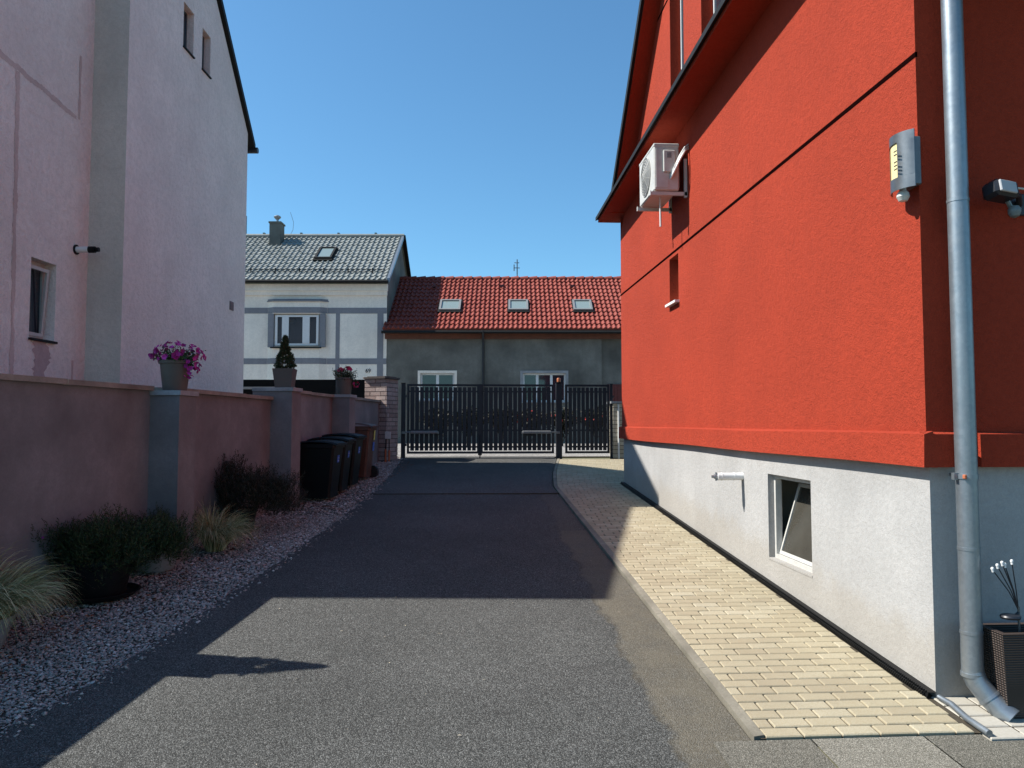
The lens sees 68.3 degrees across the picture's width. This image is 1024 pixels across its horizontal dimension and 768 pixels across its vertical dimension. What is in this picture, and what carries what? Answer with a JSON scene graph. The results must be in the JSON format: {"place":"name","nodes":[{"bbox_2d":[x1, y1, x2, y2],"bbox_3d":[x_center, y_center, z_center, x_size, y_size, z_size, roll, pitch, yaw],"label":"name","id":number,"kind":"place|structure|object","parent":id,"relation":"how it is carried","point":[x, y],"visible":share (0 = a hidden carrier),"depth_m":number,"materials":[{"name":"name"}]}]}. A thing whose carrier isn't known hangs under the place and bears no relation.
{"place":"outdoors","nodes":[
{"label":"outdoors","id":0,"kind":"place"},
{"bbox_2d":[0,494,750,767],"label":"driveway","id":1,"kind":"structure","parent":0,"point":[585,665],"depth_m":4.42,"materials":[{"name":"grey asphalt"}]},
{"bbox_2d":[371,493,558,494],"bbox_3d":[-0.671,1.587,10.889,2.712,0.022,0.030,0,-3,-2],"label":"driveway joint","id":2,"kind":"object","parent":1,"relation":"on","point":[461,493],"visible":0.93,"depth_m":10.88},
{"bbox_2d":[223,0,639,276],"label":"sky","id":3,"kind":"structure","parent":0,"point":[484,134],"materials":[{"name":"blue"}]},
{"bbox_2d":[372,456,556,492],"bbox_3d":[-0.576,1.550,13.381,3.214,0.323,4.894,0,-3,-4],"label":"driveway apron","id":4,"kind":"object","parent":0,"point":[485,474],"visible":1,"depth_m":12.85,"materials":[{"name":"grey asphalt"}]},
{"bbox_2d":[478,384,481,457],"bbox_3d":[-0.658,0.779,15.533,0.080,1.555,0.050,0,-3,-4],"label":"gate stop","id":5,"kind":"object","parent":4,"relation":"on","point":[479,419],"visible":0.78,"depth_m":15.54,"materials":[{"name":"metal"}]},
{"bbox_2d":[397,443,609,456],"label":"street","id":6,"kind":"structure","parent":0,"point":[527,454],"depth_m":17.01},
{"bbox_2d":[419,408,452,440],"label":"street shrub","id":7,"kind":"object","parent":6,"relation":"on","point":[438,420],"visible":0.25,"depth_m":22.38,"materials":[{"name":"green plant"}]},
{"bbox_2d":[452,406,483,445],"bbox_3d":[-1.280,1.250,22.555,1.353,1.251,0.875,2,-3,-30],"label":"street shrub","id":8,"kind":"object","parent":6,"relation":"on","point":[466,420],"visible":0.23,"depth_m":22.44,"materials":[{"name":"green plant"}]},
{"bbox_2d":[483,405,517,439],"bbox_3d":[-0.357,1.217,22.545,1.198,1.318,0.945,0,-3,-4],"label":"street shrub","id":9,"kind":"object","parent":6,"relation":"on","point":[498,418],"visible":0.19,"depth_m":22.48,"materials":[{"name":"green plant"}]},
{"bbox_2d":[517,405,546,440],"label":"street shrub","id":10,"kind":"object","parent":6,"relation":"on","point":[531,419],"visible":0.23,"depth_m":22.55,"materials":[{"name":"green plant"}]},
{"bbox_2d":[546,404,576,442],"bbox_3d":[1.464,1.246,22.698,1.170,1.276,1.119,-1,-3,26],"label":"street shrub","id":11,"kind":"object","parent":6,"relation":"on","point":[563,420],"visible":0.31,"depth_m":22.61,"materials":[{"name":"green plant"}]},
{"bbox_2d":[585,405,606,436],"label":"street shrub","id":12,"kind":"object","parent":6,"relation":"on","point":[598,417],"visible":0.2,"depth_m":22.67,"materials":[{"name":"green plant"}]},
{"bbox_2d":[552,456,976,767],"bbox_3d":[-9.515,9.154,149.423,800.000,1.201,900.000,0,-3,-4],"label":"ground","id":13,"kind":"structure","parent":0,"point":[585,457],"depth_m":15.83,"materials":[{"name":"grey concrete"}]},
{"bbox_2d":[0,0,258,392],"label":"pink house","id":14,"kind":"structure","parent":13,"relation":"on","point":[127,143],"depth_m":10.18,"materials":[{"name":"pink plaster"},{"name":"grey plaster"},{"name":"dark metal"}]},
{"bbox_2d":[28,261,57,343],"bbox_3d":[-5.721,-0.994,9.091,0.230,0.980,0.510,0,-3,0],"label":"window","id":15,"kind":"structure","parent":14,"relation":"in","point":[39,275],"depth_m":9.22,"materials":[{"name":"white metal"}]},
{"bbox_2d":[183,11,194,58],"bbox_3d":[-5.231,-5.663,12.095,0.170,0.740,0.400,0,-3,0],"label":"attic window","id":16,"kind":"structure","parent":14,"relation":"in","point":[185,14],"depth_m":12.23,"materials":[{"name":"metal"}]},
{"bbox_2d":[202,36,211,78],"bbox_3d":[-5.232,-5.596,12.792,0.170,0.720,0.360,0,-3,0],"label":"attic window","id":17,"kind":"structure","parent":14,"relation":"in","point":[203,70],"depth_m":12.94,"materials":[{"name":"metal"}]},
{"bbox_2d":[0,373,380,616],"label":"boundary wall","id":18,"kind":"structure","parent":13,"relation":"on","point":[70,449],"depth_m":6.66,"materials":[{"name":"paint"}]},
{"bbox_2d":[148,340,205,390],"bbox_3d":[-3.123,-0.170,7.061,0.501,0.470,0.436,0,-3,-4],"label":"potted plant","id":19,"kind":"object","parent":18,"relation":"on","point":[177,366],"visible":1,"depth_m":6.96,"materials":[{"name":"purple plant"}]},
{"bbox_2d":[272,335,296,386],"bbox_3d":[-2.929,-0.297,9.772,0.306,0.698,0.287,0,-3,-4],"label":"potted plant","id":20,"kind":"object","parent":18,"relation":"on","point":[284,376],"visible":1,"depth_m":9.68,"materials":[{"name":"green plant"}]},
{"bbox_2d":[332,366,359,393],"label":"potted plant","id":21,"kind":"object","parent":18,"relation":"on","point":[344,380],"visible":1,"depth_m":11.97,"materials":[{"name":"grey plant"}]},
{"bbox_2d":[0,457,406,740],"bbox_3d":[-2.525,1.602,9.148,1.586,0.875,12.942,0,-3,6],"label":"gravel","id":22,"kind":"structure","parent":13,"relation":"on","point":[239,555],"depth_m":5.46,"materials":[{"name":"grey gravel"}]},
{"bbox_2d":[0,536,83,648],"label":"ornamental grass","id":23,"kind":"object","parent":22,"relation":"on","point":[17,591],"depth_m":4.75,"materials":[{"name":"grass blades"}]},
{"bbox_2d":[30,503,201,603],"bbox_3d":[-3.154,1.287,5.923,1.271,0.724,0.970,0,-3,-4],"label":"potted shrub","id":24,"kind":"object","parent":22,"relation":"on","point":[102,570],"visible":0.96,"depth_m":5.73,"materials":[{"name":"green plant"}]},
{"bbox_2d":[124,502,197,572],"bbox_3d":[-3.146,1.335,6.652,0.695,0.599,0.632,-1,-3,15],"label":"potted shrub","id":25,"kind":"object","parent":22,"relation":"on","point":[164,565],"visible":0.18,"depth_m":6.57,"materials":[{"name":"green plant"}]},
{"bbox_2d":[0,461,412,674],"bbox_3d":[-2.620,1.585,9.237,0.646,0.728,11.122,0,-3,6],"label":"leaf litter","id":26,"kind":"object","parent":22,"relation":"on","point":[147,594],"visible":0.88,"depth_m":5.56,"materials":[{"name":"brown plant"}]},
{"bbox_2d":[188,497,263,551],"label":"ornamental grass","id":27,"kind":"object","parent":22,"relation":"on","point":[214,536],"depth_m":7.28,"materials":[{"name":"grass blades"}]},
{"bbox_2d":[213,449,310,533],"bbox_3d":[-2.891,1.164,8.290,1.317,0.910,1.034,1,-3,-14],"label":"potted shrub","id":28,"kind":"object","parent":22,"relation":"on","point":[263,486],"visible":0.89,"depth_m":8.17,"materials":[{"name":"green plant"}]},
{"bbox_2d":[299,440,347,498],"bbox_3d":[-2.659,1.178,10.426,0.649,0.808,0.530,0,-3,3],"label":"wheelie bin","id":29,"kind":"object","parent":22,"relation":"on","point":[320,464],"visible":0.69,"depth_m":10.21,"materials":[{"name":"black plastic"}]},
{"bbox_2d":[307,436,356,490],"bbox_3d":[-2.647,1.170,11.029,0.649,0.808,0.530,0,-3,1],"label":"wheelie bin","id":30,"kind":"object","parent":22,"relation":"on","point":[345,468],"visible":0.34,"depth_m":10.92,"materials":[{"name":"black plastic"}]},
{"bbox_2d":[322,433,366,484],"bbox_3d":[-2.615,1.162,11.634,0.649,0.808,0.530,0,-3,3],"label":"wheelie bin","id":31,"kind":"object","parent":22,"relation":"on","point":[355,461],"visible":0.38,"depth_m":11.49,"materials":[{"name":"black plastic"}]},
{"bbox_2d":[355,423,378,477],"bbox_3d":[-2.566,1.099,12.452,0.649,0.913,0.548,0,-3,2],"label":"wheelie bin","id":32,"kind":"object","parent":22,"relation":"on","point":[367,468],"visible":0.41,"depth_m":12.24,"materials":[{"name":"brown plastic"}]},
{"bbox_2d":[243,380,397,421],"bbox_3d":[-5.000,0.779,18.455,4.400,1.860,0.140,0,-3,0],"label":"street fence","id":33,"kind":"object","parent":13,"relation":"on","point":[324,386],"visible":0.07,"depth_m":18.52,"materials":[{"name":"metal"}]},
{"bbox_2d":[243,215,410,379],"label":"white house","id":34,"kind":"structure","parent":13,"relation":"on","point":[323,302],"depth_m":26.14,"materials":[{"name":"grey paint"}]},
{"bbox_2d":[267,314,325,347],"bbox_3d":[-7.420,-1.828,26.002,1.980,1.200,0.180,0,-3,0],"label":"window","id":35,"kind":"structure","parent":34,"relation":"in","point":[301,330],"depth_m":26.04,"materials":[{"name":"white plastic"}]},
{"bbox_2d":[363,376,399,461],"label":"brick pier","id":36,"kind":"structure","parent":13,"relation":"on","point":[384,389],"depth_m":15.02,"materials":[{"name":"brick"}]},
{"bbox_2d":[384,432,390,461],"bbox_3d":[-2.449,1.248,14.875,0.115,0.611,0.110,0,-3,-4],"label":"control box","id":37,"kind":"object","parent":36,"relation":"attached to","point":[387,435],"visible":0.95,"depth_m":14.84,"materials":[{"name":"white metal"}]},
{"bbox_2d":[401,383,406,457],"bbox_3d":[-2.219,0.901,15.495,0.119,1.847,0.093,0,-3,-4],"label":"gate post","id":38,"kind":"object","parent":13,"relation":"on","point":[403,405],"visible":0.75,"depth_m":15.46,"materials":[{"name":"metal"}]},
{"bbox_2d":[407,384,477,453],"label":"driveway gate","id":39,"kind":"structure","parent":38,"relation":"attached to","point":[445,430],"depth_m":15.51,"materials":[{"name":"metal"}]},
{"bbox_2d":[402,431,438,433],"bbox_3d":[-1.868,0.985,15.412,0.750,0.060,0.140,0,-3,-4],"label":"gate opener","id":40,"kind":"object","parent":39,"relation":"attached to","point":[424,432],"visible":1,"depth_m":15.35,"materials":[{"name":"metal"}]},
{"bbox_2d":[381,276,621,442],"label":"grey house","id":41,"kind":"structure","parent":13,"relation":"on","point":[495,330],"depth_m":26.11,"materials":[{"name":"concrete"}]},
{"bbox_2d":[418,371,456,400],"bbox_3d":[-2.574,0.068,26.062,1.350,1.060,0.180,0,-3,0],"label":"window","id":42,"kind":"structure","parent":41,"relation":"in","point":[427,377],"depth_m":26.12,"materials":[{"name":"white plastic"}]},
{"bbox_2d":[520,371,568,402],"bbox_3d":[1.116,0.098,26.061,1.660,1.120,0.180,0,-3,0],"label":"window","id":43,"kind":"structure","parent":41,"relation":"in","point":[526,377],"depth_m":26.12,"materials":[{"name":"white plastic"}]},
{"bbox_2d":[607,384,621,400],"bbox_3d":[4.440,1.033,26.053,2.320,2.050,0.053,0,-3,0],"label":"garage door","id":44,"kind":"structure","parent":41,"relation":"in","point":[617,388],"depth_m":26.07,"materials":[{"name":"brown metal"}]},
{"bbox_2d":[555,383,562,459],"bbox_3d":[0.988,0.907,15.698,0.154,1.857,0.128,0,-3,-4],"label":"gate post","id":45,"kind":"object","parent":13,"relation":"on","point":[559,397],"visible":0.75,"depth_m":15.65,"materials":[{"name":"metal"}]},
{"bbox_2d":[482,384,553,453],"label":"driveway gate","id":46,"kind":"structure","parent":45,"relation":"attached to","point":[502,392],"depth_m":15.61,"materials":[{"name":"metal"}]},
{"bbox_2d":[521,431,559,433],"bbox_3d":[0.587,0.993,15.568,0.790,0.060,0.140,0,-3,-4],"label":"gate opener","id":47,"kind":"object","parent":46,"relation":"attached to","point":[538,432],"visible":1,"depth_m":15.50,"materials":[{"name":"metal"}]},
{"bbox_2d":[565,384,609,452],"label":"garden gate","id":48,"kind":"structure","parent":45,"relation":"attached to","point":[594,429],"depth_m":15.71,"materials":[{"name":"metal"}]},
{"bbox_2d":[609,384,613,458],"bbox_3d":[2.088,0.918,15.768,0.089,1.842,0.063,0,-3,-4],"label":"gate post","id":49,"kind":"object","parent":13,"relation":"on","point":[611,420],"visible":0.75,"depth_m":15.74,"materials":[{"name":"metal"}]},
{"bbox_2d":[609,401,623,458],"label":"brick pier","id":50,"kind":"structure","parent":13,"relation":"on","point":[615,426],"depth_m":15.66,"materials":[{"name":"grey brick"}]},
{"bbox_2d":[618,404,619,457],"bbox_3d":[2.210,0.979,15.642,0.040,1.120,0.040,0,-3,-4],"label":"white pipe","id":51,"kind":"object","parent":50,"relation":"attached to","point":[618,432],"visible":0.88,"depth_m":15.62,"materials":[{"name":"plastic"}]},
{"bbox_2d":[553,458,763,740],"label":"kerb","id":52,"kind":"structure","parent":13,"relation":"on","point":[743,720],"depth_m":4.87,"materials":[{"name":"concrete"}]},
{"bbox_2d":[713,739,836,767],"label":"concrete slab","id":53,"kind":"structure","parent":13,"relation":"on","point":[801,753],"depth_m":3.44,"materials":[{"name":"grey concrete"}]},
{"bbox_2d":[595,0,1023,721],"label":"red house","id":54,"kind":"structure","parent":13,"relation":"on","point":[823,370],"depth_m":5.04,"materials":[{"name":"painted plaster"},{"name":"dark metal"},{"name":"glass"}]},
{"bbox_2d":[637,143,688,226],"bbox_3d":[1.758,-2.250,8.765,0.454,0.874,0.795,0,-3,-4],"label":"air conditioner","id":55,"kind":"object","parent":54,"relation":"attached to","point":[659,176],"visible":1,"depth_m":8.48,"materials":[{"name":"white metal"}]},
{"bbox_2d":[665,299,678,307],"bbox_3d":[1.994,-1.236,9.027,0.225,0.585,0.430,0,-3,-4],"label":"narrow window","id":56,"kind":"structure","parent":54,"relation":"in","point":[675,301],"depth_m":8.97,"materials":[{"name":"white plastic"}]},
{"bbox_2d":[680,0,683,68],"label":"narrow window","id":57,"kind":"structure","parent":54,"relation":"in","point":[681,1],"depth_m":9.20,"materials":[{"name":"white plastic"}]},
{"bbox_2d":[713,0,720,13],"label":"narrow window","id":58,"kind":"structure","parent":54,"relation":"in","point":[715,2],"depth_m":7.99,"materials":[{"name":"white plastic"}]},
{"bbox_2d":[769,475,812,577],"bbox_3d":[2.448,1.071,5.899,0.599,1.090,1.380,0,-3,-4],"label":"basement window","id":59,"kind":"structure","parent":54,"relation":"in","point":[794,502],"depth_m":6.13,"materials":[{"name":"white metal"}]},
{"bbox_2d":[889,128,921,201],"bbox_3d":[2.172,-1.194,4.194,0.142,0.375,0.220,0,-3,-4],"label":"wall lamp","id":60,"kind":"object","parent":54,"relation":"attached to","point":[905,160],"visible":1,"depth_m":4.14,"materials":[{"name":"metal"}]},
{"bbox_2d":[982,179,1023,217],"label":"security light","id":61,"kind":"object","parent":54,"relation":"attached to","point":[1002,191],"visible":1,"depth_m":4.01,"materials":[{"name":"black metal"}]},
{"bbox_2d":[812,736,962,767],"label":"concrete slab","id":62,"kind":"structure","parent":13,"relation":"on","point":[900,752],"depth_m":3.45,"materials":[{"name":"grey concrete"}]},
{"bbox_2d":[925,734,1023,767],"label":"concrete slab","id":63,"kind":"structure","parent":13,"relation":"on","point":[974,751],"depth_m":3.48,"materials":[{"name":"grey concrete"}]},
{"bbox_2d":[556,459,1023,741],"bbox_3d":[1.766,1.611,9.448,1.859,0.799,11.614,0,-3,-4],"label":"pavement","id":64,"kind":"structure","parent":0,"point":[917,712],"depth_m":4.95,"materials":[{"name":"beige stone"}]},
{"bbox_2d":[931,696,1023,740],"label":"pale paving","id":65,"kind":"structure","parent":0,"point":[1002,731],"depth_m":3.76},
{"bbox_2d":[937,694,992,736],"bbox_3d":[2.271,1.663,3.800,0.049,0.059,0.406,0,-3,0],"label":"ground tube","id":66,"kind":"object","parent":65,"relation":"on","point":[967,718],"visible":1,"depth_m":3.75,"materials":[{"name":"metal"}]},
{"bbox_2d":[983,623,1023,718],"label":"wicker planter","id":67,"kind":"object","parent":65,"relation":"on","point":[1003,657],"visible":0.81,"depth_m":3.79,"materials":[{"name":"wicker"}]},
{"bbox_2d":[991,559,1021,631],"bbox_3d":[2.537,1.104,3.882,0.154,0.406,0.090,-1,-3,13],"label":"garden light","id":68,"kind":"object","parent":67,"relation":"in","point":[1016,616],"visible":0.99,"depth_m":3.88,"materials":[{"name":"metal"}]}
]}

